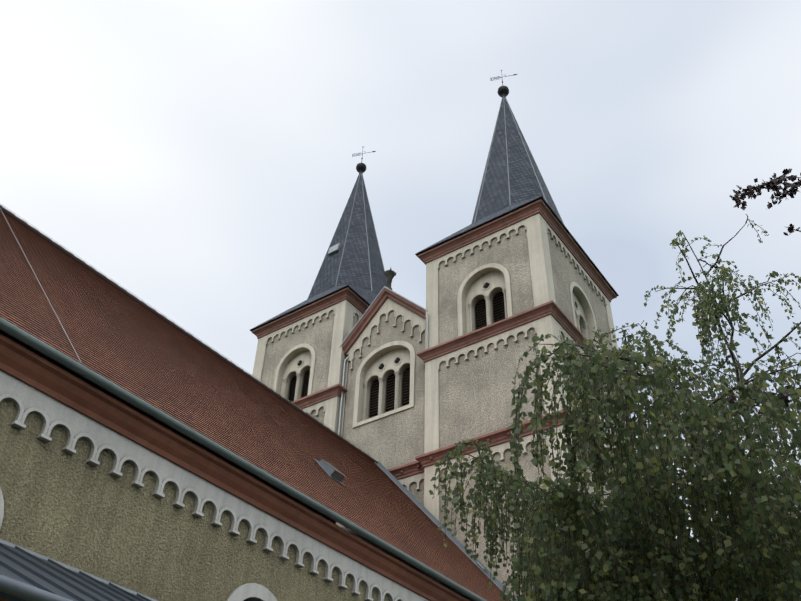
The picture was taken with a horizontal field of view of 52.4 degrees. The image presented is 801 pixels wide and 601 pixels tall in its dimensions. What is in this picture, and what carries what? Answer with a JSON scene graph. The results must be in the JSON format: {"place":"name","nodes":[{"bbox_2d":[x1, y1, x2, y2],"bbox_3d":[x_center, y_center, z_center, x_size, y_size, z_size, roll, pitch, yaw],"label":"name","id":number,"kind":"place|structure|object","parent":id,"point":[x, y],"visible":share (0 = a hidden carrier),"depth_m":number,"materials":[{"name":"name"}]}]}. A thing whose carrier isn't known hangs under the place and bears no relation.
{"place":"outdoors","nodes":[
{"label":"outdoors","id":0,"kind":"place"},
{"bbox_2d":[0,204,516,600],"bbox_3d":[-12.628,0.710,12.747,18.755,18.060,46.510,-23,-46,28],"label":"church nave","id":1,"kind":"structure","parent":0,"point":[148,453],"depth_m":16.48,"materials":[{"name":"red tile"}]},
{"bbox_2d":[250,146,386,435],"bbox_3d":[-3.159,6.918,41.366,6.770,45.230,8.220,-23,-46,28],"label":"church tower","id":2,"kind":"structure","parent":0,"point":[299,358],"depth_m":41.78,"materials":[{"name":"beige paint"}]},
{"bbox_2d":[336,268,427,573],"bbox_3d":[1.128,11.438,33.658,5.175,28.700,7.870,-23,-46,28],"label":"church gable","id":3,"kind":"structure","parent":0,"point":[383,343],"depth_m":36.68,"materials":[{"name":"beige paint"}]},
{"bbox_2d":[0,0,800,600],"label":"sky","id":4,"kind":"structure","parent":0,"point":[196,155],"materials":[{"name":"white"}]},
{"bbox_2d":[415,70,646,600],"bbox_3d":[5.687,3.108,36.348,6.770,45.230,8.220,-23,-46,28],"label":"church tower","id":5,"kind":"structure","parent":0,"point":[512,269],"depth_m":34.61,"materials":[{"name":"beige paint"}]},
{"bbox_2d":[428,214,800,600],"bbox_3d":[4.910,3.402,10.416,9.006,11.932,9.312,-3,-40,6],"label":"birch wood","id":6,"kind":"object","parent":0,"point":[746,546],"visible":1,"depth_m":7.79,"materials":[{"name":"green plant"}]},
{"bbox_2d":[726,168,800,414],"bbox_3d":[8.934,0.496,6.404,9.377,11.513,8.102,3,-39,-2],"label":"tree leaves","id":7,"kind":"object","parent":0,"point":[772,184],"visible":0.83,"depth_m":12.18,"materials":[{"name":"plant"}]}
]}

